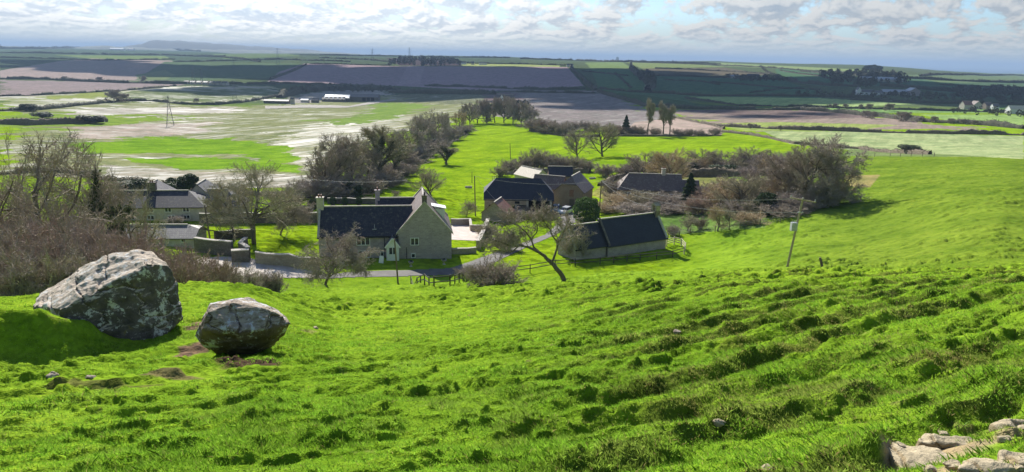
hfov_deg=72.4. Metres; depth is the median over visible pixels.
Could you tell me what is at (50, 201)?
bare tree
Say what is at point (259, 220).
garden wall
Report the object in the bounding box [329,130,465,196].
hedge
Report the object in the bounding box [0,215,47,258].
thicket shrub
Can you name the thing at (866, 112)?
bare tree
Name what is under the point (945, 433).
stone
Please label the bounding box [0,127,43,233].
bare tree
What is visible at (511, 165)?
bare shrub
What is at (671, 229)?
bare shrub
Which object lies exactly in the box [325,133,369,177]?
bare tree
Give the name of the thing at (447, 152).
field tree
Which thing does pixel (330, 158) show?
bare tree
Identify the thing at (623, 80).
hedge
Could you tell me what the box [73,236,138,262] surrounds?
thicket shrub
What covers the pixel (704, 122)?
hedge
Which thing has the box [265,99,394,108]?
farm track
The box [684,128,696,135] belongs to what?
bare shrub
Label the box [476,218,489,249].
garden wall
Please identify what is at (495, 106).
bare tree
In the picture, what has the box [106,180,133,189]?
evergreen shrub
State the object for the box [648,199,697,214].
bare shrub
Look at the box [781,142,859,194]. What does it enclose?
bare tree
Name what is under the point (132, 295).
boulder
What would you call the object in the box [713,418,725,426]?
stone
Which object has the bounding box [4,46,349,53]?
coastal hill
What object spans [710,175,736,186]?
bare shrub
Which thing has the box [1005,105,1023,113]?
white house
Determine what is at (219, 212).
bare tree
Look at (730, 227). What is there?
wire fence
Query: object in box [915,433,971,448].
limestone slab
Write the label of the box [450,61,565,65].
hedge
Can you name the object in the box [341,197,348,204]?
evergreen shrub
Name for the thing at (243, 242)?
yard wall
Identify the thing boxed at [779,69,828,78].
hedge
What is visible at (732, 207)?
bare shrub
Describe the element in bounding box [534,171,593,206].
brick barn
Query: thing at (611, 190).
bare shrub
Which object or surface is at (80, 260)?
thicket shrub
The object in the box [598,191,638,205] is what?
bare shrub
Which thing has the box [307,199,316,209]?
evergreen shrub
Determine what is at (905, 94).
woodland
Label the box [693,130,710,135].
bare shrub
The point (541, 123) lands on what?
bare shrub
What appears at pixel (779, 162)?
ivy clad tree
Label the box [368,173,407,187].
bramble bank
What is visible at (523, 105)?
bare tree
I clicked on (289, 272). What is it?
yard
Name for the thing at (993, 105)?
white cottage
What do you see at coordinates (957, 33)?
sky
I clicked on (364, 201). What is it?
garden wall
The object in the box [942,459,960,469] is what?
stone
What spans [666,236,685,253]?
post and rail fence
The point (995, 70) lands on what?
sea
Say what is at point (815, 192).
bare shrub
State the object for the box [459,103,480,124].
bare tree
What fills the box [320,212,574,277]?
lane
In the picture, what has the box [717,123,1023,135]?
hedge
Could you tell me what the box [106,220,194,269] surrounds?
thicket shrub
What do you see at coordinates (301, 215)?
apple tree
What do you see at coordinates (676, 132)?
bare shrub
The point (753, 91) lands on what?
hedge
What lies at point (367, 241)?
window
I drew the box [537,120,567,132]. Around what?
bare shrub
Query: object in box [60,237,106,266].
thicket shrub
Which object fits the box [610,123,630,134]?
bare shrub
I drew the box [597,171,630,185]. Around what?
hedge
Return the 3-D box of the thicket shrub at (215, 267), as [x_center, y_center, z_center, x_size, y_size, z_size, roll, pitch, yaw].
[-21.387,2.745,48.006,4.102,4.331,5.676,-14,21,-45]
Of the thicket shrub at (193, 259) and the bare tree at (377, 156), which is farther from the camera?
the bare tree at (377, 156)
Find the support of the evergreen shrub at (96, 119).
on the ground at (954, 204)
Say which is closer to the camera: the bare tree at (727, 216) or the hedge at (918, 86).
the bare tree at (727, 216)
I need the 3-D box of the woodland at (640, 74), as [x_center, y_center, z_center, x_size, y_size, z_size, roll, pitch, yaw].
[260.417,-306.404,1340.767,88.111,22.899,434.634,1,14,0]
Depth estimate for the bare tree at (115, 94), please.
708.98 m
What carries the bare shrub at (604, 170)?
on the ground at (954, 204)
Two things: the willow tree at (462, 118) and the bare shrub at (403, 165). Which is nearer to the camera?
the bare shrub at (403, 165)
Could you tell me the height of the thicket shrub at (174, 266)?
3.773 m
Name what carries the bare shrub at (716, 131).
on the ground at (954, 204)
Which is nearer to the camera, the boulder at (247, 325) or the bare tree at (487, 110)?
the boulder at (247, 325)
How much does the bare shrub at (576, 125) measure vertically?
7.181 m
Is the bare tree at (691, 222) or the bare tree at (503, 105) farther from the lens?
the bare tree at (503, 105)
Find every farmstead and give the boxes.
[263,97,294,103]
[300,98,318,102]
[461,61,486,64]
[859,76,902,81]
[881,87,919,95]
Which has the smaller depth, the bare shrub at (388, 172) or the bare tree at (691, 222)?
the bare tree at (691, 222)
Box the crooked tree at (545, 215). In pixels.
[476,192,585,280]
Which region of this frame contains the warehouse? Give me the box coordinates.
[110,48,134,50]
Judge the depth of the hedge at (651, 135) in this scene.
367.13 m
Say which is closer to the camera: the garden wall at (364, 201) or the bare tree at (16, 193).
the bare tree at (16, 193)
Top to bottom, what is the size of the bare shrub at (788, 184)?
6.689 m
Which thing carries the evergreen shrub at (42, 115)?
on the ground at (954, 204)
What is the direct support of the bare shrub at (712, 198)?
on the ground at (954, 204)
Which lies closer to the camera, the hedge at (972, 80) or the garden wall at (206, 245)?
the garden wall at (206, 245)
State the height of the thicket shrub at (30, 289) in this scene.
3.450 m
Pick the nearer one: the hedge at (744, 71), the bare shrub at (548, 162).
the bare shrub at (548, 162)
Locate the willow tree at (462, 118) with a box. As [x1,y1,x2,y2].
[449,111,467,127]
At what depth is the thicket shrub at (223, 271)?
50.08 m
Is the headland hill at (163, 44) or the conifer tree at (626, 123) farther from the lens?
the headland hill at (163, 44)
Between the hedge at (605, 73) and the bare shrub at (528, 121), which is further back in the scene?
the hedge at (605, 73)
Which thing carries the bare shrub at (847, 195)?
on the ground at (954, 204)
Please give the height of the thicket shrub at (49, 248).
4.281 m
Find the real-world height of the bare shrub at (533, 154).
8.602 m
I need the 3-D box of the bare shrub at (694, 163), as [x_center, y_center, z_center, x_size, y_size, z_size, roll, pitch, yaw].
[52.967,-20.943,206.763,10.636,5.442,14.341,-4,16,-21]
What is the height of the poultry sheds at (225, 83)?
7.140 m
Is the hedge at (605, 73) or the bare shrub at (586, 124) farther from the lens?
the hedge at (605, 73)
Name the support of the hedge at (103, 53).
on the ground at (954, 204)
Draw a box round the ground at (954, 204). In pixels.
[0,48,1023,471]
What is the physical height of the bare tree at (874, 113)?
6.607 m
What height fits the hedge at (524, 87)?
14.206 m
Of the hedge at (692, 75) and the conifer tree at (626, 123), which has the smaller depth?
the conifer tree at (626, 123)
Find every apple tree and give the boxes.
[266,184,316,236]
[292,222,384,287]
[459,200,479,216]
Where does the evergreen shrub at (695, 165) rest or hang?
on the ground at (954, 204)
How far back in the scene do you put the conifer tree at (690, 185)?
152.45 m
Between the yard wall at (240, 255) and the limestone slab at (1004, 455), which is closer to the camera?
the limestone slab at (1004, 455)
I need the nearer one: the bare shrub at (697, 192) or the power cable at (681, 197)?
the power cable at (681, 197)
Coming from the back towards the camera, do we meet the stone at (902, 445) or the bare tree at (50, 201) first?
the bare tree at (50, 201)
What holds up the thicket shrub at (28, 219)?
on the ground at (954, 204)
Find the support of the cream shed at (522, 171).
on the ground at (954, 204)
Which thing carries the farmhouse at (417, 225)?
on the ground at (954, 204)
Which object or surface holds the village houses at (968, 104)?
on the ground at (954, 204)
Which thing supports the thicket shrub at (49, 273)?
on the ground at (954, 204)
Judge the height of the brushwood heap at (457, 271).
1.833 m
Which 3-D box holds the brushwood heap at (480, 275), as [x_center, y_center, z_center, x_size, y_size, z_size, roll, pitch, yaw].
[-1.706,3.159,64.207,6.301,3.654,5.886,-3,15,-15]
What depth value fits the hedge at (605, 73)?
1646.10 m
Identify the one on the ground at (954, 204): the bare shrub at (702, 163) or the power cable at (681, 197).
the bare shrub at (702, 163)
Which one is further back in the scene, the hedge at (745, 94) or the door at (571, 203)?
the hedge at (745, 94)
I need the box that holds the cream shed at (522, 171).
[514,165,547,177]
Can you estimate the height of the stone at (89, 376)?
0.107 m
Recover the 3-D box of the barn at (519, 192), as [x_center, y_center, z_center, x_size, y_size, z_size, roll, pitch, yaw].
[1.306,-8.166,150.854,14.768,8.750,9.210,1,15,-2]
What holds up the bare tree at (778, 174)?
on the ground at (954, 204)
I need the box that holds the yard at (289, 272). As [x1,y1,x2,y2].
[198,256,317,277]
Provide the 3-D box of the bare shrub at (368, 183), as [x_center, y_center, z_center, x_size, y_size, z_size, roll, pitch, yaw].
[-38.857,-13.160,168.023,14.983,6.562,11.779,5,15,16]
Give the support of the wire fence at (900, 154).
on the ground at (954, 204)
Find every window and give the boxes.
[356,238,369,245]
[410,238,418,244]
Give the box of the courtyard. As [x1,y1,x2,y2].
[452,225,487,240]
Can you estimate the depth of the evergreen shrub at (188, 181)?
152.25 m
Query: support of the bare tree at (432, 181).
on the ground at (954, 204)
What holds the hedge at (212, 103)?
on the ground at (954, 204)
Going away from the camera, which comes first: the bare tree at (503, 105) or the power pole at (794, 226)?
the power pole at (794, 226)
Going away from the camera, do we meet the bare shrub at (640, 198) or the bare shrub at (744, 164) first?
the bare shrub at (640, 198)
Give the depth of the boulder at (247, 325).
13.09 m
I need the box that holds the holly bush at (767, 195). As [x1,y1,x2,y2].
[754,191,779,215]
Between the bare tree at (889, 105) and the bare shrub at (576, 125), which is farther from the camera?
the bare tree at (889, 105)
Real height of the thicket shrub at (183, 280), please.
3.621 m
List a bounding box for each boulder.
[33,249,182,339]
[195,297,290,354]
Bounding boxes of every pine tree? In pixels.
[862,65,872,68]
[873,65,882,69]
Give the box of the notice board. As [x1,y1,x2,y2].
[379,256,383,262]
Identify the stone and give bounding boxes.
[45,371,58,377]
[85,375,95,378]
[673,329,680,333]
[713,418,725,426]
[892,441,906,447]
[923,464,936,471]
[938,430,949,435]
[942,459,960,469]
[997,435,1011,442]
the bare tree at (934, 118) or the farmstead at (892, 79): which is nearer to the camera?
the bare tree at (934, 118)
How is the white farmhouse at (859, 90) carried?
on the ground at (954, 204)
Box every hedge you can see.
[0,46,200,50]
[0,51,224,56]
[0,56,175,60]
[0,76,280,84]
[0,84,176,95]
[0,99,120,110]
[0,116,107,124]
[0,166,310,197]
[121,94,276,104]
[173,58,350,61]
[200,54,260,61]
[269,63,306,79]
[271,81,400,89]
[276,83,391,97]
[299,54,509,57]
[310,63,390,65]
[320,57,387,61]
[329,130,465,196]
[389,87,495,94]
[424,83,584,89]
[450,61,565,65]
[460,89,594,93]
[508,165,591,174]
[519,57,720,63]
[529,128,599,136]
[569,64,596,90]
[582,70,627,75]
[597,89,719,109]
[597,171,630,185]
[599,86,892,99]
[604,134,720,136]
[614,72,631,87]
[628,61,869,73]
[629,64,655,90]
[655,67,768,73]
[655,73,780,79]
[673,115,724,128]
[683,165,769,176]
[684,97,1004,112]
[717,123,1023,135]
[719,105,1023,128]
[721,130,931,154]
[750,86,800,92]
[758,65,777,75]
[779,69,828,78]
[779,74,861,86]
[799,70,870,76]
[849,97,1023,104]
[860,73,1023,82]
[880,82,1023,94]
[918,72,1023,75]
[939,83,1023,87]
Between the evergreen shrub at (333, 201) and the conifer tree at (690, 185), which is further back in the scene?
the conifer tree at (690, 185)
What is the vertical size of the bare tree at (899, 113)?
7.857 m
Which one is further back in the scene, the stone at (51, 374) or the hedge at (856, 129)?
the hedge at (856, 129)
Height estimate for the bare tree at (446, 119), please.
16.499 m
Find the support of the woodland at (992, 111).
on the ground at (954, 204)
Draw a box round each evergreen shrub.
[12,104,38,110]
[29,111,54,117]
[75,115,105,123]
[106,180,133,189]
[129,178,148,189]
[163,173,198,190]
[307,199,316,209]
[329,197,336,204]
[341,180,362,197]
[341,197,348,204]
[355,197,362,204]
[688,163,698,168]
[708,164,738,169]
[897,144,921,149]
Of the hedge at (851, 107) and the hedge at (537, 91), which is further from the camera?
the hedge at (537, 91)
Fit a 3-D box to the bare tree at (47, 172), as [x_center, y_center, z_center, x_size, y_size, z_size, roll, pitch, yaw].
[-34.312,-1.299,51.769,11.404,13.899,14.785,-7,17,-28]
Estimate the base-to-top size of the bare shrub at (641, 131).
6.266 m
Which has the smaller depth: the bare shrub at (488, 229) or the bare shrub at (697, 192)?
the bare shrub at (488, 229)
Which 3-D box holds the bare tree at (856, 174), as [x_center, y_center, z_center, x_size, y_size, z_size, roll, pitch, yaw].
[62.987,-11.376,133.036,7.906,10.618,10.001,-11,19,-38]
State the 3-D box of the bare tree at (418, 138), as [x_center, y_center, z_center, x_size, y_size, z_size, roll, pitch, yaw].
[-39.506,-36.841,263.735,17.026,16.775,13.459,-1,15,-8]
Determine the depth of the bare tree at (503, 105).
471.94 m
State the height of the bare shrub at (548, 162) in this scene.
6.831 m
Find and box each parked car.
[553,204,560,212]
[558,205,573,214]
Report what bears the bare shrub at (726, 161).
on the ground at (954, 204)
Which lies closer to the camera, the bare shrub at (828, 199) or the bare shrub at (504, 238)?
the bare shrub at (504, 238)
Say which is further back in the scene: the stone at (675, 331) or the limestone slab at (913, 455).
the stone at (675, 331)
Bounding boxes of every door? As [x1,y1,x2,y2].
[569,189,573,196]
[569,199,573,206]
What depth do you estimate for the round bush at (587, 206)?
133.36 m
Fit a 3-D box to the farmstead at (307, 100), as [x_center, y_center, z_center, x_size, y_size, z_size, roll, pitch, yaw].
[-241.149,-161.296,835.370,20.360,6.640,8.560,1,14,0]
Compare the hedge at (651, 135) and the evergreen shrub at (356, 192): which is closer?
the evergreen shrub at (356, 192)
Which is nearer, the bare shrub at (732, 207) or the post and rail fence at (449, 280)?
the post and rail fence at (449, 280)
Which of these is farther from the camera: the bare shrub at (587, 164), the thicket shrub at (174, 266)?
the bare shrub at (587, 164)
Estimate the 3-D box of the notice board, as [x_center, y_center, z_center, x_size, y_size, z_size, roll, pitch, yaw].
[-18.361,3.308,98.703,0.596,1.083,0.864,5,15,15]
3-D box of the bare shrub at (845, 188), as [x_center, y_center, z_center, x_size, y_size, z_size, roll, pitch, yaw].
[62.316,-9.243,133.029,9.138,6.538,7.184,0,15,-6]
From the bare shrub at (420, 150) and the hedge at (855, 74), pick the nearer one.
the bare shrub at (420, 150)
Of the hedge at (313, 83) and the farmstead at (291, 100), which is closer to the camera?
the farmstead at (291, 100)
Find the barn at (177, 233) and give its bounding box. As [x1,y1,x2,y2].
[124,224,207,247]
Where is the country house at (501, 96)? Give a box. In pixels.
[496,94,513,101]
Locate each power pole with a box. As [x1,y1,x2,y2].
[204,205,210,238]
[394,239,398,283]
[474,176,475,215]
[599,181,601,213]
[786,195,815,266]
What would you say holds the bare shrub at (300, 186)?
on the ground at (954, 204)
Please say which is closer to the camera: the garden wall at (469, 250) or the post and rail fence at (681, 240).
the garden wall at (469, 250)
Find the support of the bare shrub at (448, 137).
on the ground at (954, 204)
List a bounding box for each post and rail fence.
[410,258,575,286]
[575,248,684,264]
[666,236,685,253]
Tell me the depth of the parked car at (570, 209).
146.22 m
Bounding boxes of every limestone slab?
[889,444,949,471]
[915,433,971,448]
[957,457,1023,471]
[989,419,1023,431]
[997,450,1023,465]
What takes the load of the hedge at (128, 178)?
on the ground at (954, 204)
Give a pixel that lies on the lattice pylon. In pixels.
(168, 111)
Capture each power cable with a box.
[602,182,797,212]
[604,181,778,199]
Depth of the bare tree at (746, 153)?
202.26 m
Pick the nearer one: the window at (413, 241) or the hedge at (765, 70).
the window at (413, 241)
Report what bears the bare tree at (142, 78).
on the ground at (954, 204)
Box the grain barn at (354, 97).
[350,93,379,101]
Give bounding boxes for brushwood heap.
[453,264,473,277]
[463,251,528,287]
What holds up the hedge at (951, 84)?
on the ground at (954, 204)
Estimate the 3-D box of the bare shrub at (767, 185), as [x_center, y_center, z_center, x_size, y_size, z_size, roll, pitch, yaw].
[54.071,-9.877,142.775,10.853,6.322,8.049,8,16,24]
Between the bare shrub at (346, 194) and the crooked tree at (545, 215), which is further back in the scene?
the bare shrub at (346, 194)
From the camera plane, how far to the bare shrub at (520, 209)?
143.66 m
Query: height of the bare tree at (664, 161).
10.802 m
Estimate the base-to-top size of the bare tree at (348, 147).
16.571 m
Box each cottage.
[616,167,699,196]
[990,103,999,108]
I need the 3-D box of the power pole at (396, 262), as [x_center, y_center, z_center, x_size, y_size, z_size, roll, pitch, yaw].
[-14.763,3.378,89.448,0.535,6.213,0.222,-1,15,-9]
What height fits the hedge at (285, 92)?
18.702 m
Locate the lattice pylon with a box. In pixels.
[165,96,174,125]
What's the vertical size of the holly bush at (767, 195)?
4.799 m
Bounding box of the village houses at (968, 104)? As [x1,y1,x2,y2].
[959,101,991,108]
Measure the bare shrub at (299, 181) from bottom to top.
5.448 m
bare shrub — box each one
[163,213,189,223]
[220,179,249,194]
[275,179,312,199]
[283,174,343,198]
[287,176,316,190]
[299,162,350,182]
[318,175,364,197]
[334,170,382,195]
[354,168,389,186]
[367,165,408,181]
[385,161,416,173]
[391,153,432,168]
[413,144,437,158]
[416,138,440,153]
[425,133,456,150]
[434,128,459,142]
[445,125,467,139]
[452,122,477,133]
[473,222,500,237]
[489,164,510,175]
[489,225,522,250]
[496,159,522,171]
[508,206,547,222]
[512,155,536,167]
[514,116,541,130]
[520,146,557,168]
[524,117,556,132]
[532,210,561,219]
[536,152,561,167]
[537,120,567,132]
[552,153,578,165]
[553,121,580,133]
[554,228,595,257]
[563,120,583,130]
[563,155,585,168]
[574,120,600,130]
[579,159,596,170]
[592,162,618,176]
[596,199,624,212]
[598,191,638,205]
[600,174,627,197]
[609,200,670,215]
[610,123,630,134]
[612,164,635,173]
[621,159,646,172]
[623,126,638,133]
[623,187,668,206]
[632,125,649,134]
[643,188,684,206]
[648,127,662,134]
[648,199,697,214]
[665,223,682,234]
[671,128,686,134]
[679,158,704,168]
[680,193,717,214]
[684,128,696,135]
[691,186,711,204]
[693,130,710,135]
[694,156,715,167]
[694,216,709,228]
[695,181,713,192]
[704,188,726,204]
[707,128,724,134]
[708,158,733,165]
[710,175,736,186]
[717,199,749,214]
[727,186,760,202]
[729,158,756,168]
[729,209,771,225]
[736,196,771,215]
[740,153,761,162]
[740,199,811,217]
[742,171,776,193]
[745,155,770,168]
[754,149,795,161]
[755,178,777,190]
[756,154,779,168]
[760,177,799,199]
[764,189,809,208]
[778,175,815,196]
[778,197,828,211]
[780,179,832,203]
[797,182,844,207]
[805,178,859,204]
[824,176,858,201]
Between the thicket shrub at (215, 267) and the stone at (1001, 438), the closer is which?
the stone at (1001, 438)
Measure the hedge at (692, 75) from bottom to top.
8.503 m
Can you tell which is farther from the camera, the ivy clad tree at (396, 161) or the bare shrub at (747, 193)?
the ivy clad tree at (396, 161)
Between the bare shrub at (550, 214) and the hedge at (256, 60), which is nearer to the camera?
the bare shrub at (550, 214)
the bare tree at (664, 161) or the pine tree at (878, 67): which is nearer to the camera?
the bare tree at (664, 161)
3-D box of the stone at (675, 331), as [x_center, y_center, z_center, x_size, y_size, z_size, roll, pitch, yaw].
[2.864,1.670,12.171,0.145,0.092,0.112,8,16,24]
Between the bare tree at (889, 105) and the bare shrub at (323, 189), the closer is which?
the bare shrub at (323, 189)
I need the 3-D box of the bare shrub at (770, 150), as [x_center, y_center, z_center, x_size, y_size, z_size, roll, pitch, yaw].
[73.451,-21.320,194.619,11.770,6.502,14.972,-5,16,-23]
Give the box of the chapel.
[558,202,667,259]
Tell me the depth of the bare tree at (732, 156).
205.91 m
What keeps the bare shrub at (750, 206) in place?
on the ground at (954, 204)
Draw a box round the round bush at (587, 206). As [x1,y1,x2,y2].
[572,196,600,222]
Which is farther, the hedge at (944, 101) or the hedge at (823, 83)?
the hedge at (823, 83)
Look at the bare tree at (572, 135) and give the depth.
259.52 m
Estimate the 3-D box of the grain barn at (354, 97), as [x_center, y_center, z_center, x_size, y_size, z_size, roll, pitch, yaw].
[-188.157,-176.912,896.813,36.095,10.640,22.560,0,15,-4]
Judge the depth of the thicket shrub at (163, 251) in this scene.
46.75 m
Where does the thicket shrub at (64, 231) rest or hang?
on the ground at (954, 204)
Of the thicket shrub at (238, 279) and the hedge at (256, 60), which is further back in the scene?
the hedge at (256, 60)
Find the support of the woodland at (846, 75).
on the ground at (954, 204)
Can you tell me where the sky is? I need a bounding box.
[0,0,1023,67]
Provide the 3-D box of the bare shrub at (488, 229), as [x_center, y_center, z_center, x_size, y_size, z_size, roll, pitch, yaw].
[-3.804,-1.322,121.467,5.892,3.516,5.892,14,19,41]
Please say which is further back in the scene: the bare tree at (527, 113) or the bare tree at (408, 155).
the bare tree at (527, 113)
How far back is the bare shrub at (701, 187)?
154.53 m
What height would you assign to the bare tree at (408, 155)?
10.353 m
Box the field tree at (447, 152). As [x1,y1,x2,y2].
[432,140,459,164]
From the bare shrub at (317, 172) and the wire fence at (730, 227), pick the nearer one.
the wire fence at (730, 227)
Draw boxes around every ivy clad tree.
[359,124,418,171]
[389,132,411,166]
[769,153,787,173]
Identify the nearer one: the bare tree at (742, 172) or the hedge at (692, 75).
the bare tree at (742, 172)
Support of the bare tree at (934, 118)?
on the ground at (954, 204)
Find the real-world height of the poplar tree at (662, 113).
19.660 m
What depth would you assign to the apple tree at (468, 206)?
141.47 m
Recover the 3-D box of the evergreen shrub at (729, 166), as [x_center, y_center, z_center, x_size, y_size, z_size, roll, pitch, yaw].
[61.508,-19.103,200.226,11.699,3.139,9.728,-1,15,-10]
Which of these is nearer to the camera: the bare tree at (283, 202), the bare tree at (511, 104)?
the bare tree at (283, 202)
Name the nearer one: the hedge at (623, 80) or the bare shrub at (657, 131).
the bare shrub at (657, 131)
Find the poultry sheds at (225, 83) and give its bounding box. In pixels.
[185,80,228,85]
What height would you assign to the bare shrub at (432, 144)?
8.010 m
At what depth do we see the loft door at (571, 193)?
155.72 m
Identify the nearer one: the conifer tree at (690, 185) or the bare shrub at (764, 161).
the conifer tree at (690, 185)
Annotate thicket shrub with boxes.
[0,199,54,244]
[0,209,94,254]
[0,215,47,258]
[0,227,76,269]
[0,229,72,295]
[0,245,69,296]
[2,252,76,295]
[19,232,98,272]
[22,198,110,247]
[42,211,109,259]
[44,212,145,251]
[44,245,92,281]
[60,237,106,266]
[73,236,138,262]
[79,218,150,257]
[105,242,144,255]
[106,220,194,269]
[117,236,198,270]
[156,233,201,263]
[159,249,204,283]
[162,248,191,282]
[168,244,216,281]
[185,258,213,282]
[188,245,231,281]
[201,250,244,282]
[214,256,248,283]
[237,264,263,286]
[252,267,277,287]
[260,270,290,292]
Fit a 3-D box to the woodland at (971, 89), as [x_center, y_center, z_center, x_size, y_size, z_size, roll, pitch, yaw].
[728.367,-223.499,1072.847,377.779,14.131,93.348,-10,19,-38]
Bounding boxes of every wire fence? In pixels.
[668,213,797,237]
[845,152,934,156]
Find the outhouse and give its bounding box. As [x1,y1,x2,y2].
[481,197,514,222]
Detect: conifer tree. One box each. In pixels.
[618,115,629,134]
[681,173,697,201]
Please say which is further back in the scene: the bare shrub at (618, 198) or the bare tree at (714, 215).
the bare shrub at (618, 198)
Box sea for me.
[19,46,1023,73]
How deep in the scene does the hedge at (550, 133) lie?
385.83 m
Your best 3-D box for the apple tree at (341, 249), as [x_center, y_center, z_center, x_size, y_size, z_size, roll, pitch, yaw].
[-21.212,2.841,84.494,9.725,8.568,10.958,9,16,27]
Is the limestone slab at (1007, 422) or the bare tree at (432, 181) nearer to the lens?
the limestone slab at (1007, 422)
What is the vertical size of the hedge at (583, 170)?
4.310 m
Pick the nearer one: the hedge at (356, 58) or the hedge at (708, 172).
the hedge at (708, 172)
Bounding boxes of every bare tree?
[0,124,126,240]
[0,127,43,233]
[0,163,52,225]
[31,181,102,226]
[40,134,144,240]
[99,170,177,256]
[103,90,122,100]
[118,93,131,101]
[139,76,147,81]
[189,176,251,242]
[213,158,309,243]
[304,130,374,181]
[305,146,353,183]
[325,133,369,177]
[356,137,387,179]
[386,143,417,162]
[390,119,427,149]
[407,112,434,144]
[407,166,446,195]
[417,106,444,139]
[429,111,450,133]
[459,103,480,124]
[470,99,491,123]
[477,98,493,121]
[485,97,503,122]
[492,95,512,122]
[503,97,521,123]
[510,100,533,124]
[521,104,541,121]
[560,127,593,155]
[577,121,618,156]
[624,152,666,172]
[642,147,699,178]
[647,151,683,173]
[679,213,698,232]
[685,148,724,164]
[698,150,726,162]
[702,177,745,209]
[704,204,730,231]
[711,172,770,209]
[718,209,740,229]
[723,151,748,160]
[728,145,773,163]
[731,163,768,182]
[754,151,816,186]
[781,131,873,203]
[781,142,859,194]
[822,151,869,202]
[860,110,871,117]
[865,103,874,109]
[868,111,878,118]
[883,103,894,110]
[894,111,910,120]
[898,112,912,120]
[929,116,940,122]
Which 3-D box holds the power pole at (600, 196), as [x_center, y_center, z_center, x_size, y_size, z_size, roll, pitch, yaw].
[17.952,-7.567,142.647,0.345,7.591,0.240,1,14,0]
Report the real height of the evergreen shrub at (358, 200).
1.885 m
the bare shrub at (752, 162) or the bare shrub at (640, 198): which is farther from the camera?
the bare shrub at (752, 162)
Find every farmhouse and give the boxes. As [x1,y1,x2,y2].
[103,178,249,220]
[316,187,452,260]
[855,87,882,94]
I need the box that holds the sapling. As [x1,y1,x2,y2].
[391,190,400,196]
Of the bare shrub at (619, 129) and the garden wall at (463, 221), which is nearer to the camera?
the garden wall at (463, 221)
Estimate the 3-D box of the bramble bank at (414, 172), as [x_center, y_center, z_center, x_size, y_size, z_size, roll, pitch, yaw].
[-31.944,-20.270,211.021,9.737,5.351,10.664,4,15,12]
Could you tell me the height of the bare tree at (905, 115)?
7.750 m
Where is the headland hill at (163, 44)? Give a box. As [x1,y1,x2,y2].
[125,40,352,53]
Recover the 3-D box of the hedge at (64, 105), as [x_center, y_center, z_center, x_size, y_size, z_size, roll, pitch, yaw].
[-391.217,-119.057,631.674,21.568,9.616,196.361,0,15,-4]
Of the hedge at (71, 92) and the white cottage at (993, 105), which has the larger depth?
the hedge at (71, 92)
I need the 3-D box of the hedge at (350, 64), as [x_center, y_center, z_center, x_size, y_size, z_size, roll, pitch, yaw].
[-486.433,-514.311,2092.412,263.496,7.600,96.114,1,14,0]
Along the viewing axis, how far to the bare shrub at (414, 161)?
228.24 m
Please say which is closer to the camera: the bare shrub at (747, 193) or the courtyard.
the courtyard
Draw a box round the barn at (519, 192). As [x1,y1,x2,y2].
[484,178,553,211]
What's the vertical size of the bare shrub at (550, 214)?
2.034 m
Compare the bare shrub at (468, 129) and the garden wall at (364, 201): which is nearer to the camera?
the garden wall at (364, 201)
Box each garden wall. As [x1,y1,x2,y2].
[193,237,232,256]
[199,212,316,223]
[214,229,251,238]
[255,251,318,269]
[327,198,374,203]
[451,218,481,230]
[452,247,475,253]
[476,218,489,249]
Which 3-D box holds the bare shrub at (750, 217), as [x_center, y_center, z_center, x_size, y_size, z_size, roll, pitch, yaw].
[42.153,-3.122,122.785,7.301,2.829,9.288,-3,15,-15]
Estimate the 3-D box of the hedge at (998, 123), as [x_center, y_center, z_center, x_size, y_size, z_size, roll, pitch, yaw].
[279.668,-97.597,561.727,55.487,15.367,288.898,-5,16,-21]
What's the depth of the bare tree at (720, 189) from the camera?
140.78 m
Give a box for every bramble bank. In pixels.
[359,178,390,193]
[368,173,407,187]
[395,162,421,176]
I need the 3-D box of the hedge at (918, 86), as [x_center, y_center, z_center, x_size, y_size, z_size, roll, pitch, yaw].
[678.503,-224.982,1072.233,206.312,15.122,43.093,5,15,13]
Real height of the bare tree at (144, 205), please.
12.825 m
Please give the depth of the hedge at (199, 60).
2382.04 m
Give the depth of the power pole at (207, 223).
102.32 m
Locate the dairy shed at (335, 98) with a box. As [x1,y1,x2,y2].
[322,94,350,101]
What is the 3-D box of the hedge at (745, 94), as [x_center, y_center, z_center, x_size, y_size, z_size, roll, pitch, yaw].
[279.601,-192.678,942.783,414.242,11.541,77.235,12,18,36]
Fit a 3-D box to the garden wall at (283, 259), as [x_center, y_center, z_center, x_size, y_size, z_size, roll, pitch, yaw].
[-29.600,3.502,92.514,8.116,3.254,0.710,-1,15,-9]
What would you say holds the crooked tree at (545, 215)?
on the ground at (954, 204)
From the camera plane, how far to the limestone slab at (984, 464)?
4.06 m
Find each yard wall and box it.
[231,248,249,262]
[238,237,250,260]
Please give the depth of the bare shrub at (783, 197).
127.52 m
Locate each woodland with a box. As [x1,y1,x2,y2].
[289,83,395,92]
[387,56,461,65]
[476,99,533,119]
[636,69,656,84]
[725,73,790,80]
[795,90,1023,100]
[819,68,910,86]
[949,84,1023,96]
[953,105,1023,116]
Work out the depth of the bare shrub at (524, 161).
231.70 m
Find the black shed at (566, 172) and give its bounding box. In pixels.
[547,166,572,179]
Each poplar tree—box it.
[646,97,656,134]
[658,100,668,133]
[666,104,676,133]
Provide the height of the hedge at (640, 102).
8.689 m

